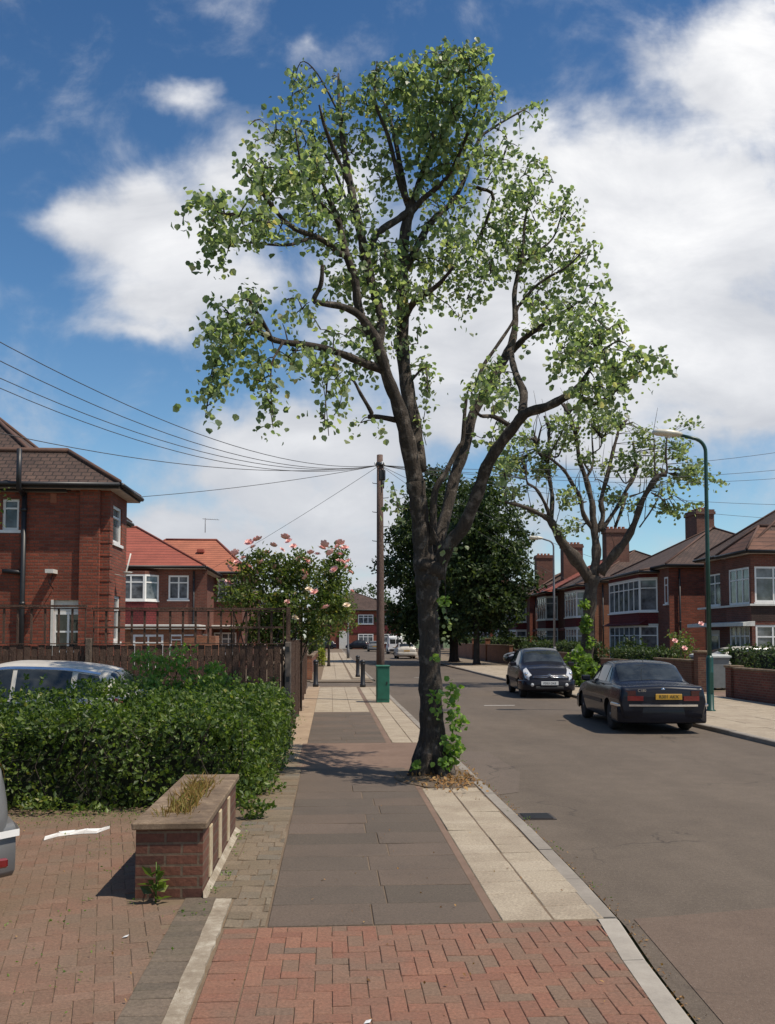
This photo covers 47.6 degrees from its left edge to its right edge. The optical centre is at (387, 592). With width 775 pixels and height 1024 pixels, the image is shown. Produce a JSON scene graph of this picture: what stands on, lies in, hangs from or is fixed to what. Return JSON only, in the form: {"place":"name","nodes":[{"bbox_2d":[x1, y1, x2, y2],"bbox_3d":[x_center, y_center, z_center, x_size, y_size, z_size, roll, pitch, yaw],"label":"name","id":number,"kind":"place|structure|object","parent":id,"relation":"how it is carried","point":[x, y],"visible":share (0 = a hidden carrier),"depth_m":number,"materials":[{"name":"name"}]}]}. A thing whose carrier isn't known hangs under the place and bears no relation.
{"place":"outdoors","nodes":[
{"label":"outdoors","id":0,"kind":"place"},
{"bbox_2d":[0,818,180,1023],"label":"driveway paving","id":1,"kind":"structure","parent":0,"point":[107,1008],"depth_m":5.44,"materials":[{"name":"brick"}]},
{"bbox_2d":[0,763,19,877],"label":"parked car","id":2,"kind":"object","parent":1,"relation":"on","point":[9,830],"visible":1,"depth_m":5.67,"materials":[{"name":"grey paint"}]},
{"bbox_2d":[44,824,111,839],"bbox_3d":[-2.792,2.179,7.997,0.684,0.038,0.149,2,-4,-38],"label":"plastic strip","id":3,"kind":"object","parent":1,"relation":"on","point":[81,831],"visible":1,"depth_m":8.00,"materials":[{"name":"white plastic"}]},
{"bbox_2d":[140,862,171,902],"bbox_3d":[-1.566,1.958,5.937,0.199,0.271,0.155,-1,-3,17],"label":"weed plant","id":4,"kind":"object","parent":1,"relation":"on","point":[161,886],"visible":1,"depth_m":5.91,"materials":[{"name":"green plant"}]},
{"bbox_2d":[4,717,612,1015],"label":"weeds","id":5,"kind":"object","parent":1,"relation":"on","point":[91,951],"visible":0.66,"depth_m":7.85,"materials":[{"name":"green plant"}]},
{"bbox_2d":[16,793,612,1019],"bbox_3d":[-1.320,2.142,7.075,5.012,0.057,6.458,0,-3,-4],"label":"scattered debris","id":6,"kind":"object","parent":1,"relation":"on","point":[424,982],"visible":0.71,"depth_m":4.91,"materials":[{"name":"brown plant"}]},
{"bbox_2d":[0,805,255,1023],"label":"driveway bed","id":7,"kind":"object","parent":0,"point":[239,818],"depth_m":8.68,"materials":[{"name":"brown soil"}]},
{"bbox_2d":[115,897,216,1023],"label":"driveway edging","id":8,"kind":"object","parent":7,"relation":"on","point":[151,996],"visible":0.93,"depth_m":4.75,"materials":[{"name":"grey concrete"}]},
{"bbox_2d":[132,774,240,899],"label":"planter wall","id":9,"kind":"structure","parent":7,"relation":"on","point":[187,854],"depth_m":6.04,"materials":[{"name":"brick"}]},
{"bbox_2d":[150,772,223,817],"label":"dry grass","id":10,"kind":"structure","parent":9,"relation":"in","point":[191,795],"depth_m":6.99,"materials":[{"name":"yellow plant"}]},
{"bbox_2d":[12,649,318,807],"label":"garden soil","id":11,"kind":"structure","parent":0,"point":[274,751],"depth_m":37.41,"materials":[{"name":"soil"}]},
{"bbox_2d":[0,417,143,667],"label":"brick house","id":12,"kind":"structure","parent":11,"relation":"on","point":[65,521],"depth_m":20.42,"materials":[{"name":"red brick"}]},
{"bbox_2d":[0,499,20,532],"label":"window","id":13,"kind":"structure","parent":12,"relation":"in","point":[11,508],"depth_m":20.48,"materials":[{"name":"white paint"}]},
{"bbox_2d":[50,600,77,655],"bbox_3d":[-7.421,1.464,20.368,0.742,2.569,0.132,0,-3,-4],"label":"glazed door","id":14,"kind":"structure","parent":12,"relation":"in","point":[65,614],"depth_m":20.42,"materials":[{"name":"white paint"}]},
{"bbox_2d":[113,596,121,644],"bbox_3d":[-6.559,0.676,21.214,0.135,1.170,0.700,0,-3,-4],"label":"window","id":15,"kind":"structure","parent":12,"relation":"in","point":[116,598],"depth_m":21.36,"materials":[{"name":"white paint"}]},
{"bbox_2d":[112,506,123,548],"bbox_3d":[-6.554,-1.575,21.247,0.135,0.970,0.970,0,-3,-4],"label":"window","id":16,"kind":"structure","parent":12,"relation":"in","point":[116,511],"depth_m":21.40,"materials":[{"name":"white paint"}]},
{"bbox_2d":[0,660,147,726],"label":"parked car","id":17,"kind":"object","parent":11,"relation":"on","point":[59,674],"visible":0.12,"depth_m":11.71,"materials":[{"name":"silver metal"}]},
{"bbox_2d":[0,605,290,744],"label":"garden fence","id":18,"kind":"object","parent":11,"relation":"on","point":[261,661],"visible":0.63,"depth_m":14.65,"materials":[{"name":"brown wood"}]},
{"bbox_2d":[0,671,299,818],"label":"privet hedge","id":19,"kind":"object","parent":11,"relation":"on","point":[144,748],"visible":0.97,"depth_m":9.35,"materials":[{"name":"green plant"}]},
{"bbox_2d":[125,518,222,675],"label":"brick house","id":20,"kind":"structure","parent":11,"relation":"on","point":[163,574],"depth_m":43.43,"materials":[{"name":"red brick"}]},
{"bbox_2d":[167,575,189,600],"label":"window","id":21,"kind":"structure","parent":20,"relation":"in","point":[178,585],"depth_m":43.56,"materials":[{"name":"white paint"}]},
{"bbox_2d":[130,641,240,696],"bbox_3d":[-3.036,1.608,13.217,1.699,1.758,1.200,0,-3,-4],"label":"shrub","id":22,"kind":"object","parent":11,"relation":"on","point":[152,681],"visible":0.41,"depth_m":13.30,"materials":[{"name":"green plant"}]},
{"bbox_2d":[163,538,259,667],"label":"brick house","id":23,"kind":"structure","parent":11,"relation":"on","point":[212,553],"depth_m":50.57,"materials":[{"name":"red brick"}]},
{"bbox_2d":[214,633,235,654],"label":"window","id":24,"kind":"structure","parent":23,"relation":"in","point":[226,637],"depth_m":49.52,"materials":[{"name":"white paint"}]},
{"bbox_2d":[211,533,357,710],"bbox_3d":[-2.376,0.734,21.516,3.843,4.346,1.957,1,-3,-20],"label":"rose bush","id":25,"kind":"object","parent":11,"relation":"on","point":[335,605],"visible":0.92,"depth_m":21.31,"materials":[{"name":"green plant"}]},
{"bbox_2d":[307,655,312,679],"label":"brick pier","id":26,"kind":"structure","parent":11,"relation":"on","point":[309,667],"depth_m":37.94,"materials":[{"name":"brown brick"}]},
{"bbox_2d":[305,592,396,648],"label":"brick house","id":27,"kind":"structure","parent":11,"relation":"on","point":[366,614],"depth_m":149.93,"materials":[{"name":"red brick"}]},
{"bbox_2d":[358,634,372,642],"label":"window","id":28,"kind":"structure","parent":27,"relation":"in","point":[367,637],"depth_m":149.83,"materials":[{"name":"white paint"}]},
{"bbox_2d":[358,615,372,623],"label":"window","id":29,"kind":"structure","parent":27,"relation":"in","point":[364,619],"depth_m":149.97,"materials":[{"name":"white paint"}]},
{"bbox_2d":[162,681,375,688],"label":"side lane","id":30,"kind":"structure","parent":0,"point":[309,683],"depth_m":35.50,"materials":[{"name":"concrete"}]},
{"bbox_2d":[298,768,413,785],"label":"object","id":31,"kind":"structure","parent":0,"point":[342,776],"depth_m":11.27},
{"bbox_2d":[0,0,774,640],"label":"sky","id":32,"kind":"structure","parent":0,"point":[661,113],"materials":[{"name":"blue"}]},
{"bbox_2d":[296,689,500,920],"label":"pavement tarmac","id":33,"kind":"structure","parent":0,"point":[388,754],"depth_m":13.06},
{"bbox_2d":[185,649,665,1023],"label":"pavement bed","id":34,"kind":"object","parent":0,"point":[213,952],"visible":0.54,"depth_m":5.82,"materials":[{"name":"grey concrete"}]},
{"bbox_2d":[162,898,231,1023],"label":"driveway kerb strip","id":35,"kind":"object","parent":34,"relation":"on","point":[192,977],"visible":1,"depth_m":4.74,"materials":[{"name":"grey concrete"}]},
{"bbox_2d":[208,760,302,927],"bbox_3d":[-1.223,2.267,9.164,0.451,0.022,7.492,0,-3,-4],"label":"pavement block strip","id":36,"kind":"object","parent":34,"relation":"on","point":[240,909],"visible":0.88,"depth_m":7.05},
{"bbox_2d":[280,686,319,759],"bbox_3d":[-2.090,2.983,22.788,0.434,0.001,20.000,0,-3,-4],"label":"sidewalk paving strip","id":37,"kind":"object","parent":34,"relation":"on","point":[303,728],"depth_m":18.89,"materials":[{"name":"beige concrete"}]},
{"bbox_2d":[290,640,306,727],"bbox_3d":[-2.283,2.111,22.901,0.115,1.740,16.080,0,-3,-4],"label":"street fence","id":38,"kind":"object","parent":37,"relation":"on","point":[295,663],"visible":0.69,"depth_m":19.23,"materials":[{"name":"brown wood"}]},
{"bbox_2d":[313,659,318,686],"bbox_3d":[-2.642,2.979,32.386,0.210,1.000,0.205,0,-3,-4],"label":"bollard","id":39,"kind":"object","parent":37,"relation":"on","point":[315,677],"visible":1,"depth_m":32.32,"materials":[{"name":"black metal"}]},
{"bbox_2d":[317,648,326,665],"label":"conifer shrub","id":40,"kind":"object","parent":34,"relation":"on","point":[321,656],"visible":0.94,"depth_m":57.60,"materials":[{"name":"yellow plant"}]},
{"bbox_2d":[327,587,361,665],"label":"street tree","id":41,"kind":"object","parent":34,"relation":"on","point":[337,632],"visible":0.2,"depth_m":55.91,"materials":[{"name":"green plant"}]},
{"bbox_2d":[268,712,492,927],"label":"pavement flags","id":42,"kind":"object","parent":34,"relation":"on","point":[332,842],"visible":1,"depth_m":7.06},
{"bbox_2d":[372,454,388,664],"bbox_3d":[-0.199,-0.419,25.387,0.454,7.154,0.268,-1,-3,18],"label":"telegraph pole","id":43,"kind":"object","parent":34,"relation":"on","point":[380,463],"visible":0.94,"depth_m":25.33,"materials":[{"name":"brown wood"}]},
{"bbox_2d":[0,378,365,469],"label":"telephone wire","id":44,"kind":"object","parent":43,"relation":"attached to","point":[165,441],"visible":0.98,"depth_m":17.23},
{"bbox_2d":[1,433,367,470],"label":"telephone wire","id":45,"kind":"object","parent":43,"relation":"attached to","point":[155,460],"visible":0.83,"depth_m":18.26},
{"bbox_2d":[0,361,372,468],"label":"telephone wire","id":46,"kind":"object","parent":43,"relation":"attached to","point":[167,433],"visible":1,"depth_m":16.35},
{"bbox_2d":[0,388,373,471],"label":"telephone wire","id":47,"kind":"object","parent":43,"relation":"attached to","point":[170,449],"visible":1,"depth_m":17.82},
{"bbox_2d":[0,342,377,466],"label":"telephone wire","id":48,"kind":"object","parent":43,"relation":"attached to","point":[169,422],"visible":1,"depth_m":16.02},
{"bbox_2d":[141,468,363,496],"bbox_3d":[-3.274,-3.031,23.779,7.040,1.518,0.015,2,-3,-30],"label":"telephone wire","id":49,"kind":"object","parent":43,"relation":"attached to","point":[250,485],"visible":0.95,"depth_m":23.48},
{"bbox_2d":[384,452,774,469],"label":"telephone wire","id":50,"kind":"object","parent":43,"relation":"attached to","point":[602,468],"visible":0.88,"depth_m":28.22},
{"bbox_2d":[386,466,772,518],"bbox_3d":[9.673,-3.358,32.564,24.249,0.455,0.015,2,-4,-35],"label":"telephone wire","id":51,"kind":"object","parent":43,"relation":"attached to","point":[576,497],"visible":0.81,"depth_m":30.26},
{"bbox_2d":[387,466,774,504],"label":"telephone wire","id":52,"kind":"object","parent":43,"relation":"attached to","point":[597,493],"visible":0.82,"depth_m":29.48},
{"bbox_2d":[391,466,773,477],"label":"telephone wire","id":53,"kind":"object","parent":43,"relation":"attached to","point":[601,477],"visible":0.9,"depth_m":28.87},
{"bbox_2d":[390,466,774,482],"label":"telephone wire","id":54,"kind":"object","parent":43,"relation":"attached to","point":[615,482],"visible":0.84,"depth_m":29.86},
{"bbox_2d":[190,920,664,1023],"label":"pavement apron","id":55,"kind":"object","parent":34,"relation":"on","point":[592,949],"visible":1,"depth_m":4.62,"materials":[{"name":"red brick"}]},
{"bbox_2d":[395,769,477,787],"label":"tree pit soil","id":56,"kind":"object","parent":34,"relation":"on","point":[403,777],"visible":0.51,"depth_m":10.98,"materials":[{"name":"brown soil"}]},
{"bbox_2d":[171,36,678,776],"bbox_3d":[0.476,-2.650,11.346,6.362,10.185,3.871,1,-3,-13],"label":"lime tree","id":57,"kind":"object","parent":56,"relation":"on","point":[435,548],"visible":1,"depth_m":11.52,"materials":[{"name":"green plant"}]},
{"bbox_2d":[394,765,489,793],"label":"leaf litter","id":58,"kind":"object","parent":56,"relation":"on","point":[450,777],"visible":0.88,"depth_m":10.80,"materials":[{"name":"brown plant"}]},
{"bbox_2d":[314,652,603,920],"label":"pavement pale slabs","id":59,"kind":"structure","parent":0,"point":[511,897],"depth_m":7.66,"materials":[{"name":"concrete"}]},
{"bbox_2d":[360,660,365,686],"bbox_3d":[-0.900,2.964,32.098,0.210,1.000,0.205,0,-3,-4],"label":"bollard","id":60,"kind":"object","parent":59,"relation":"on","point":[362,664],"visible":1,"depth_m":32.03,"materials":[{"name":"black metal"}]},
{"bbox_2d":[375,665,389,702],"bbox_3d":[-0.135,2.553,24.550,0.400,1.030,0.425,0,-3,-4],"label":"utility box","id":61,"kind":"object","parent":59,"relation":"on","point":[382,683],"visible":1,"depth_m":24.36,"materials":[{"name":"green paint"}]},
{"bbox_2d":[378,669,387,698],"bbox_3d":[-0.122,2.548,24.358,0.280,0.820,0.009,0,-3,-4],"label":"door","id":62,"kind":"structure","parent":61,"relation":"in","point":[382,673],"depth_m":24.35,"materials":[{"name":"green paint"}]},
{"bbox_2d":[415,652,507,665],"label":"pavement","id":63,"kind":"structure","parent":0,"point":[444,658],"depth_m":66.93,"materials":[{"name":"beige concrete"}]},
{"bbox_2d":[366,462,495,661],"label":"dark tree","id":64,"kind":"object","parent":63,"relation":"on","point":[396,575],"visible":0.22,"depth_m":64.79,"materials":[{"name":"green plant"}]},
{"bbox_2d":[438,472,547,664],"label":"dark tree","id":65,"kind":"object","parent":63,"relation":"on","point":[484,594],"visible":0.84,"depth_m":58.68,"materials":[{"name":"green plant"}]},
{"bbox_2d":[509,553,560,641],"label":"brick house","id":66,"kind":"structure","parent":0,"point":[529,624],"depth_m":73.64,"materials":[{"name":"red brick"}]},
{"bbox_2d":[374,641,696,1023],"bbox_3d":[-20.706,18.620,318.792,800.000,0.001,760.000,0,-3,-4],"label":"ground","id":67,"kind":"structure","parent":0,"point":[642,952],"depth_m":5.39,"materials":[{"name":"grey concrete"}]},
{"bbox_2d":[353,582,402,603],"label":"distant tree","id":68,"kind":"object","parent":67,"relation":"on","point":[386,598],"visible":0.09,"depth_m":171.18,"materials":[{"name":"green plant"}]},
{"bbox_2d":[341,649,617,920],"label":"kerb weathered","id":69,"kind":"object","parent":67,"relation":"on","point":[586,894],"visible":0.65,"depth_m":7.42,"materials":[{"name":"concrete"}]},
{"bbox_2d":[416,656,774,745],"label":"kerb far side","id":70,"kind":"structure","parent":67,"relation":"on","point":[747,736],"depth_m":17.00,"materials":[{"name":"concrete"}]},
{"bbox_2d":[598,918,693,1023],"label":"pale kerb","id":71,"kind":"structure","parent":67,"relation":"on","point":[669,1009],"depth_m":4.65,"materials":[{"name":"concrete"}]},
{"bbox_2d":[342,648,774,1023],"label":"road","id":72,"kind":"structure","parent":0,"point":[656,820],"depth_m":10.17,"materials":[{"name":"grey asphalt"}]},
{"bbox_2d":[345,640,367,648],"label":"parked car","id":73,"kind":"object","parent":72,"relation":"on","point":[358,644],"visible":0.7,"depth_m":144.94,"materials":[{"name":"black paint"}]},
{"bbox_2d":[385,636,402,653],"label":"parked van","id":74,"kind":"object","parent":72,"relation":"on","point":[392,641],"visible":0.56,"depth_m":101.91,"materials":[{"name":"white paint"}]},
{"bbox_2d":[393,642,416,658],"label":"parked car","id":75,"kind":"object","parent":72,"relation":"on","point":[403,650],"visible":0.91,"depth_m":77.89,"materials":[{"name":"silver metal"}]},
{"bbox_2d":[457,751,519,794],"bbox_3d":[1.456,2.486,12.357,0.680,0.001,4.100,0,-3,-4],"label":"pale road patch","id":76,"kind":"object","parent":72,"relation":"on","point":[502,777],"visible":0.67,"depth_m":12.13,"materials":[{"name":"grey asphalt"}]},
{"bbox_2d":[516,813,556,819],"bbox_3d":[1.534,2.309,9.070,0.350,0.015,0.320,0,-3,-4],"label":"drain cover","id":77,"kind":"object","parent":72,"relation":"on","point":[540,816],"visible":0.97,"depth_m":9.02,"materials":[{"name":"metal"}]},
{"bbox_2d":[506,647,574,696],"bbox_3d":[4.945,2.578,28.722,2.040,1.537,3.976,0,-3,0],"label":"parked car","id":78,"kind":"object","parent":72,"relation":"on","point":[537,669],"visible":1,"depth_m":27.32,"materials":[{"name":"black paint"}]},
{"bbox_2d":[462,756,706,1018],"bbox_3d":[1.329,2.335,9.583,0.350,0.057,12.783,0,-3,-3],"label":"gutter debris","id":79,"kind":"object","parent":72,"relation":"on","point":[672,994],"visible":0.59,"depth_m":5.66,"materials":[{"name":"brown plant"}]},
{"bbox_2d":[577,651,707,728],"bbox_3d":[5.323,2.053,19.061,2.018,1.574,4.477,0,-3,1],"label":"parked car","id":80,"kind":"object","parent":72,"relation":"on","point":[617,693],"visible":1,"depth_m":17.14,"materials":[{"name":"blue paint"}]},
{"bbox_2d":[634,908,774,1023],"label":"road patch","id":81,"kind":"object","parent":72,"relation":"on","point":[723,963],"visible":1,"depth_m":5.08,"materials":[{"name":"grey asphalt"}]},
{"bbox_2d":[531,542,601,641],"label":"brick house","id":82,"kind":"structure","parent":0,"point":[544,595],"depth_m":64.22,"materials":[{"name":"red brick"}]},
{"bbox_2d":[416,649,725,691],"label":"front gardens","id":83,"kind":"object","parent":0,"point":[445,652],"depth_m":81.24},
{"bbox_2d":[458,638,512,663],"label":"garden wall","id":84,"kind":"structure","parent":83,"relation":"on","point":[492,652],"depth_m":69.29,"materials":[{"name":"orange brick"}]},
{"bbox_2d":[458,635,530,650],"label":"garden hedge","id":85,"kind":"object","parent":83,"relation":"on","point":[515,642],"visible":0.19,"depth_m":65.61,"materials":[{"name":"green plant"}]},
{"bbox_2d":[521,638,605,665],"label":"garden hedge","id":86,"kind":"object","parent":83,"relation":"on","point":[564,645],"visible":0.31,"depth_m":47.14,"materials":[{"name":"green plant"}]},
{"bbox_2d":[557,527,650,657],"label":"brick house","id":87,"kind":"structure","parent":83,"relation":"on","point":[572,596],"depth_m":56.54,"materials":[{"name":"red brick"}]},
{"bbox_2d":[617,635,647,647],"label":"garden shrub","id":88,"kind":"object","parent":83,"relation":"on","point":[629,643],"visible":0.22,"depth_m":41.01,"materials":[{"name":"green plant"}]},
{"bbox_2d":[603,644,681,659],"bbox_3d":[10.466,2.994,36.279,1.518,1.817,6.443,0,-3,-4],"label":"garden hedge","id":89,"kind":"object","parent":83,"relation":"on","point":[635,653],"visible":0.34,"depth_m":35.34,"materials":[{"name":"green plant"}]},
{"bbox_2d":[600,507,734,658],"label":"brick house","id":90,"kind":"structure","parent":83,"relation":"on","point":[653,598],"depth_m":44.06,"materials":[{"name":"red brick"}]},
{"bbox_2d":[653,650,706,691],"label":"garden wall","id":91,"kind":"structure","parent":83,"relation":"on","point":[692,671],"depth_m":29.51,"materials":[{"name":"brick"}]},
{"bbox_2d":[665,621,703,658],"bbox_3d":[10.932,2.271,32.104,1.668,2.396,1.599,0,-3,-4],"label":"garden rose","id":92,"kind":"object","parent":83,"relation":"on","point":[682,644],"visible":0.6,"depth_m":32.00,"materials":[{"name":"green plant"}]},
{"bbox_2d":[689,653,731,688],"bbox_3d":[11.189,2.756,30.519,1.020,1.250,1.087,0,-3,-9],"label":"wheelie bin","id":93,"kind":"object","parent":83,"relation":"on","point":[720,661],"visible":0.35,"depth_m":30.09,"materials":[{"name":"grey plastic"}]},
{"bbox_2d":[687,510,774,650],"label":"brick house","id":94,"kind":"structure","parent":83,"relation":"on","point":[742,575],"depth_m":35.70,"materials":[{"name":"red brick"}]},
{"bbox_2d":[710,573,720,606],"bbox_3d":[14.399,-0.060,38.694,0.135,1.470,1.350,0,-3,-4],"label":"window","id":95,"kind":"structure","parent":94,"relation":"in","point":[714,578],"depth_m":38.67,"materials":[{"name":"white paint"}]},
{"bbox_2d":[711,630,719,649],"bbox_3d":[14.407,2.715,38.624,0.110,2.080,1.100,0,-3,-4],"label":"door","id":96,"kind":"structure","parent":94,"relation":"in","point":[715,634],"depth_m":38.59,"materials":[{"name":"white paint"}]},
{"bbox_2d":[727,567,749,605],"bbox_3d":[14.316,-0.196,35.811,0.135,1.540,1.900,0,-3,-4],"label":"window","id":97,"kind":"structure","parent":94,"relation":"in","point":[738,578],"depth_m":35.85,"materials":[{"name":"glass"}]},
{"bbox_2d":[730,626,749,645],"bbox_3d":[14.314,2.162,35.712,0.135,1.620,1.850,0,-3,-4],"label":"window","id":98,"kind":"structure","parent":94,"relation":"in","point":[739,635],"depth_m":35.77,"materials":[{"name":"grey glass"}]},
{"bbox_2d":[754,566,774,603],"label":"window","id":99,"kind":"structure","parent":94,"relation":"in","point":[764,576],"depth_m":34.85,"materials":[{"name":"white paint"}]},
{"bbox_2d":[756,625,774,646],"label":"window","id":100,"kind":"structure","parent":94,"relation":"in","point":[764,633],"depth_m":34.74,"materials":[{"name":"white paint"}]},
{"bbox_2d":[712,646,769,664],"bbox_3d":[12.812,2.754,32.749,4.710,1.467,2.100,0,-3,-4],"label":"parked car","id":101,"kind":"object","parent":83,"relation":"on","point":[716,651],"visible":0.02,"depth_m":32.44,"materials":[{"name":"silver metal"}]},
{"bbox_2d":[718,641,774,688],"bbox_3d":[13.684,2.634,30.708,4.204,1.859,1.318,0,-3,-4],"label":"garden hedge","id":102,"kind":"object","parent":83,"relation":"on","point":[739,655],"visible":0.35,"depth_m":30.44,"materials":[{"name":"green plant"}]},
{"bbox_2d":[384,649,769,703],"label":"pavement bed","id":103,"kind":"object","parent":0,"point":[457,664],"depth_m":61.81,"materials":[{"name":"grey concrete"}]},
{"bbox_2d":[723,665,774,703],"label":"garden wall","id":104,"kind":"structure","parent":103,"relation":"on","point":[750,684],"depth_m":25.06,"materials":[{"name":"brown brick"}]},
{"bbox_2d":[457,666,774,739],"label":"pavement slabs","id":105,"kind":"structure","parent":0,"point":[750,717],"depth_m":20.56,"materials":[{"name":"concrete"}]},
{"bbox_2d":[528,536,555,648],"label":"street lamp","id":106,"kind":"object","parent":105,"relation":"on","point":[554,633],"visible":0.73,"depth_m":43.34,"materials":[{"name":"grey metal"}]},
{"bbox_2d":[563,644,600,685],"bbox_3d":[7.141,2.725,32.035,1.405,1.709,1.294,-2,-4,33],"label":"leafy shrub","id":107,"kind":"object","parent":105,"relation":"on","point":[590,667],"visible":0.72,"depth_m":31.86,"materials":[{"name":"green plant"}]},
{"bbox_2d":[492,388,729,662],"bbox_3d":[8.384,-2.259,33.448,9.135,11.577,3.790,0,-3,-4],"label":"pollarded tree","id":108,"kind":"object","parent":105,"relation":"on","point":[591,577],"visible":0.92,"depth_m":33.14,"materials":[{"name":"green plant"}]},
{"bbox_2d":[652,429,715,710],"bbox_3d":[7.237,-0.543,21.471,1.440,6.932,0.311,0,-3,-4],"label":"street lamp","id":109,"kind":"object","parent":105,"relation":"on","point":[668,433],"visible":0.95,"depth_m":21.47,"materials":[{"name":"green metal"}]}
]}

